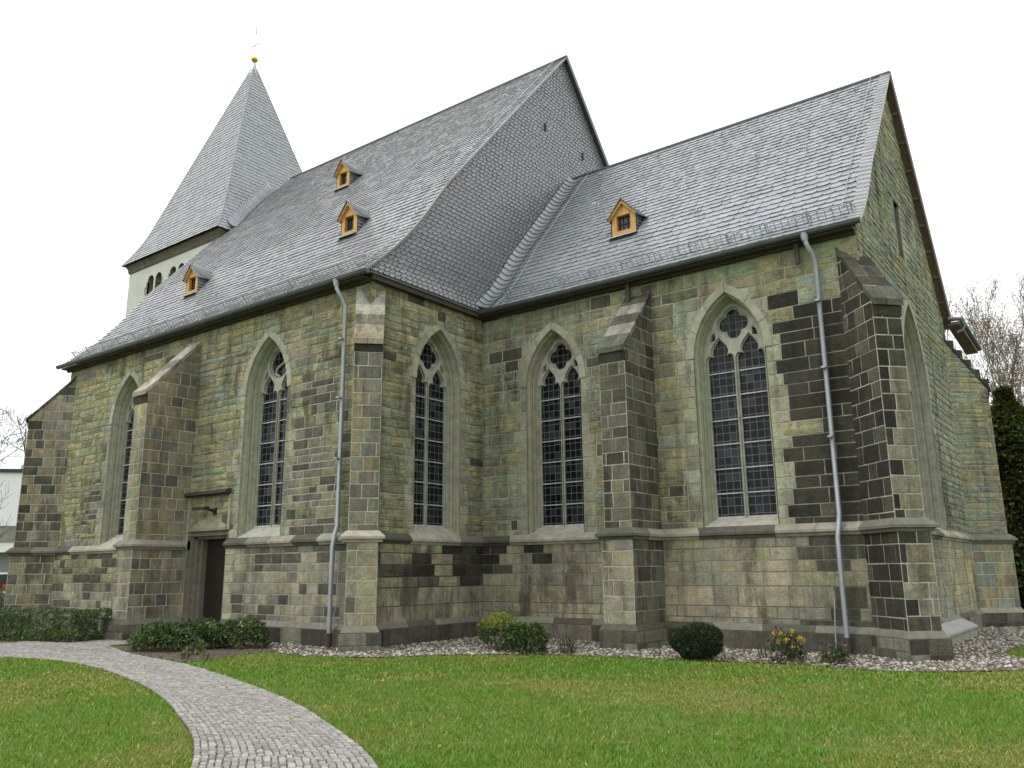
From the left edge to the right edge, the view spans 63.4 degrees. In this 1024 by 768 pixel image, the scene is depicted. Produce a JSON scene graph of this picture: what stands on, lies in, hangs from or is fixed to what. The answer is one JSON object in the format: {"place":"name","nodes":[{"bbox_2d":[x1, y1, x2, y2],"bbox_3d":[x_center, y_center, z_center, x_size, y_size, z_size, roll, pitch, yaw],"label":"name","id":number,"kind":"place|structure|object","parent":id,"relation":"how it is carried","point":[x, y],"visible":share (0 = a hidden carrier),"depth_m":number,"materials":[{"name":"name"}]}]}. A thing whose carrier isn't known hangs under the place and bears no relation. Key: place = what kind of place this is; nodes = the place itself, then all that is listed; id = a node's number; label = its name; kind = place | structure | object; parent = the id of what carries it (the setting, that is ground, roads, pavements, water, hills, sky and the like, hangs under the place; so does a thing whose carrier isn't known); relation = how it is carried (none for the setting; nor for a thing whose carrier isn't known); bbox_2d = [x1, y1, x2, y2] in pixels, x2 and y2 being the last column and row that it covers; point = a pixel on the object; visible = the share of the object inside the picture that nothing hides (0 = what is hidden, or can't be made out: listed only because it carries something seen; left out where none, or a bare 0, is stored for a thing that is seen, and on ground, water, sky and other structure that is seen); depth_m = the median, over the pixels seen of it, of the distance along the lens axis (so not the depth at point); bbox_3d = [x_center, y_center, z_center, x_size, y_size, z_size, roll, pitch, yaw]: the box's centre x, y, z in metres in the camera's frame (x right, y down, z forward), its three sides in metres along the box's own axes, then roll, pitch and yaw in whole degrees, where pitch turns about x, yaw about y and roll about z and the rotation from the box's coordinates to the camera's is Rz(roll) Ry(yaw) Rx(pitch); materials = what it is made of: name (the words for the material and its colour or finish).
{"place":"outdoors","nodes":[
{"label":"outdoors","id":0,"kind":"place"},
{"bbox_2d":[0,639,378,767],"bbox_3d":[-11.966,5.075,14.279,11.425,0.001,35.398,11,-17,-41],"label":"path","id":1,"kind":"structure","parent":0,"point":[220,736],"depth_m":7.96,"materials":[{"name":"grey stone"}]},
{"bbox_2d":[0,628,1023,767],"bbox_3d":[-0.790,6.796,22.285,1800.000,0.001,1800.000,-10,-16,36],"label":"ground","id":2,"kind":"structure","parent":0,"point":[854,746],"depth_m":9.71,"materials":[{"name":"green plant"}]},
{"bbox_2d":[0,586,5,607],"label":"evergreen bush","id":3,"kind":"object","parent":2,"relation":"on","point":[2,589],"visible":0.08,"depth_m":35.70,"materials":[{"name":"green plant"}]},
{"bbox_2d":[0,483,13,537],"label":"bare sapling","id":4,"kind":"object","parent":2,"relation":"on","point":[3,507],"visible":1,"depth_m":37.07,"materials":[{"name":"brown plant"}]},
{"bbox_2d":[0,463,23,604],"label":"flat roofed building","id":5,"kind":"structure","parent":2,"relation":"on","point":[11,479],"depth_m":42.59,"materials":[{"name":"paint"}]},
{"bbox_2d":[0,572,7,593],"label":"window","id":6,"kind":"structure","parent":5,"relation":"in","point":[3,575],"depth_m":41.34,"materials":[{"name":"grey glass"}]},
{"bbox_2d":[0,405,31,466],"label":"bare tree","id":7,"kind":"object","parent":2,"relation":"on","point":[20,439],"visible":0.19,"depth_m":59.55,"materials":[{"name":"brown plant"}]},
{"bbox_2d":[0,607,111,641],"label":"clipped hedge","id":8,"kind":"object","parent":2,"relation":"on","point":[40,635],"visible":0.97,"depth_m":22.04,"materials":[{"name":"green plant"}]},
{"bbox_2d":[120,641,291,660],"bbox_3d":[-7.296,6.146,19.239,5.150,0.001,3.700,-10,-16,36],"label":"flower bed","id":9,"kind":"object","parent":2,"relation":"on","point":[175,653],"visible":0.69,"depth_m":18.45,"materials":[{"name":"soil"}]},
{"bbox_2d":[125,618,193,650],"bbox_3d":[-7.980,5.746,19.001,1.702,0.764,1.383,-10,-16,36],"label":"rhododendron","id":10,"kind":"object","parent":9,"relation":"on","point":[144,636],"visible":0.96,"depth_m":18.67,"materials":[{"name":"green plant"}]},
{"bbox_2d":[180,647,191,658],"bbox_3d":[-6.647,5.502,16.882,0.243,0.274,0.242,0,-13,-2],"label":"seedling","id":11,"kind":"object","parent":9,"relation":"on","point":[185,654],"visible":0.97,"depth_m":16.84,"materials":[{"name":"green plant"}]},
{"bbox_2d":[181,636,206,654],"bbox_3d":[-6.783,5.630,17.798,0.466,0.462,0.569,-10,-16,36],"label":"seedling","id":12,"kind":"object","parent":9,"relation":"on","point":[199,651],"visible":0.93,"depth_m":17.79,"materials":[{"name":"green plant"}]},
{"bbox_2d":[170,616,225,647],"bbox_3d":[-7.312,5.833,19.402,1.581,0.759,1.161,-10,-16,36],"label":"rhododendron","id":13,"kind":"object","parent":9,"relation":"on","point":[212,629],"visible":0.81,"depth_m":19.06,"materials":[{"name":"green plant"}]},
{"bbox_2d":[199,652,212,660],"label":"seedling","id":14,"kind":"object","parent":9,"relation":"on","point":[210,655],"visible":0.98,"depth_m":16.77,"materials":[{"name":"green plant"}]},
{"bbox_2d":[211,616,271,648],"bbox_3d":[-6.361,5.849,19.499,1.693,0.758,1.256,-10,-16,36],"label":"rhododendron","id":15,"kind":"object","parent":9,"relation":"on","point":[247,630],"visible":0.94,"depth_m":19.21,"materials":[{"name":"green plant"}]},
{"bbox_2d":[18,657,916,737],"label":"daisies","id":16,"kind":"object","parent":2,"relation":"on","point":[472,704],"visible":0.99,"depth_m":12.02,"materials":[{"name":"white plant"}]},
{"bbox_2d":[2,643,1001,763],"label":"fallen leaves","id":17,"kind":"object","parent":2,"relation":"on","point":[439,745],"visible":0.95,"depth_m":11.02,"materials":[{"name":"brown plant"}]},
{"bbox_2d":[1,26,1023,661],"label":"church","id":18,"kind":"structure","parent":2,"relation":"on","point":[519,348],"depth_m":22.11,"materials":[{"name":"stone"}]},
{"bbox_2d":[100,368,141,544],"bbox_3d":[-12.354,2.402,26.774,2.179,5.900,0.560,-10,-16,36],"label":"window","id":19,"kind":"structure","parent":18,"relation":"in","point":[121,418],"depth_m":27.25,"materials":[{"name":"stone"}]},
{"bbox_2d":[182,529,237,631],"bbox_3d":[-8.290,5.527,22.945,1.806,2.880,0.578,-10,-16,35],"label":"door","id":20,"kind":"structure","parent":18,"relation":"in","point":[205,558],"depth_m":23.34,"materials":[{"name":"wood"}]},
{"bbox_2d":[237,329,291,537],"bbox_3d":[-6.562,1.388,22.533,2.179,5.900,0.560,-10,-16,36],"label":"window","id":21,"kind":"structure","parent":18,"relation":"in","point":[265,389],"depth_m":22.86,"materials":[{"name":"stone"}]},
{"bbox_2d":[411,323,464,534],"bbox_3d":[-2.135,1.237,22.154,0.560,5.945,2.139,-10,-16,36],"label":"window","id":22,"kind":"structure","parent":18,"relation":"in","point":[439,379],"depth_m":22.49,"materials":[{"name":"glass"}]},
{"bbox_2d":[520,322,585,534],"bbox_3d":[1.241,1.229,22.219,2.119,5.928,0.560,-10,-16,36],"label":"window","id":23,"kind":"structure","parent":18,"relation":"in","point":[553,375],"depth_m":22.46,"materials":[{"name":"glass"}]},
{"bbox_2d":[686,284,779,530],"bbox_3d":[5.220,0.533,19.306,2.119,5.928,0.560,-10,-16,36],"label":"window","id":24,"kind":"structure","parent":18,"relation":"in","point":[728,348],"depth_m":19.49,"materials":[{"name":"glass"}]},
{"bbox_2d":[902,296,944,529],"bbox_3d":[10.242,0.762,21.255,0.560,6.248,3.078,-10,-16,36],"label":"window","id":25,"kind":"structure","parent":18,"relation":"in","point":[920,394],"depth_m":22.17,"materials":[{"name":"stone"}]},
{"bbox_2d":[248,626,1023,672],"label":"gravel strip","id":26,"kind":"object","parent":2,"relation":"on","point":[812,663],"visible":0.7,"depth_m":17.06,"materials":[{"name":"grey gravel"}]},
{"bbox_2d":[475,611,522,648],"bbox_3d":[-0.195,5.505,18.522,1.381,0.877,1.091,-10,-16,36],"label":"euonymus","id":27,"kind":"object","parent":26,"relation":"on","point":[490,621],"visible":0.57,"depth_m":18.38,"materials":[{"name":"green plant"}]},
{"bbox_2d":[498,620,552,652],"bbox_3d":[0.282,5.391,17.696,1.276,0.727,1.105,-10,-16,36],"label":"rhododendron","id":28,"kind":"object","parent":26,"relation":"on","point":[537,635],"visible":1,"depth_m":17.46,"materials":[{"name":"green plant"}]},
{"bbox_2d":[552,631,582,653],"bbox_3d":[1.144,5.463,17.519,0.623,0.491,0.593,7,-15,-29],"label":"thin shrub","id":29,"kind":"object","parent":26,"relation":"on","point":[568,646],"visible":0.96,"depth_m":17.46,"materials":[{"name":"green plant"}]},
{"bbox_2d":[668,621,724,659],"bbox_3d":[3.582,4.973,16.044,1.113,0.751,1.070,-10,-16,36],"label":"clipped yew","id":30,"kind":"object","parent":26,"relation":"on","point":[710,637],"visible":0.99,"depth_m":15.79,"materials":[{"name":"green plant"}]},
{"bbox_2d":[756,640,771,658],"bbox_3d":[4.802,5.108,15.903,0.301,0.399,0.244,1,-13,-7],"label":"weed","id":31,"kind":"object","parent":26,"relation":"on","point":[761,653],"visible":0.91,"depth_m":15.91,"materials":[{"name":"green plant"}]},
{"bbox_2d":[768,626,809,663],"bbox_3d":[5.128,4.877,15.489,0.775,0.708,0.736,-10,-16,36],"label":"mahonia","id":32,"kind":"object","parent":26,"relation":"on","point":[798,653],"visible":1,"depth_m":15.40,"materials":[{"name":"green plant"}]},
{"bbox_2d":[817,641,855,664],"bbox_3d":[5.826,4.869,14.964,0.646,0.445,0.652,2,-13,-10],"label":"mahonia","id":33,"kind":"object","parent":26,"relation":"on","point":[837,656],"visible":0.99,"depth_m":14.92,"materials":[{"name":"green plant"}]},
{"bbox_2d":[944,274,1023,558],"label":"budding tree","id":34,"kind":"object","parent":2,"relation":"on","point":[971,322],"visible":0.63,"depth_m":42.95,"materials":[{"name":"brown plant"}]},
{"bbox_2d":[956,268,1023,480],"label":"budding tree","id":35,"kind":"object","parent":2,"relation":"on","point":[990,330],"visible":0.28,"depth_m":44.97,"materials":[{"name":"brown plant"}]},
{"bbox_2d":[980,290,1023,405],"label":"budding tree","id":36,"kind":"object","parent":2,"relation":"on","point":[1003,378],"visible":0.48,"depth_m":41.59,"materials":[{"name":"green plant"}]},
{"bbox_2d":[990,385,1023,608],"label":"ivy tree","id":37,"kind":"object","parent":2,"relation":"on","point":[1007,411],"visible":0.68,"depth_m":27.78,"materials":[{"name":"green plant"}]},
{"bbox_2d":[0,0,1023,471],"label":"sky","id":38,"kind":"structure","parent":0,"point":[107,106],"materials":[{"name":"white"}]}
]}

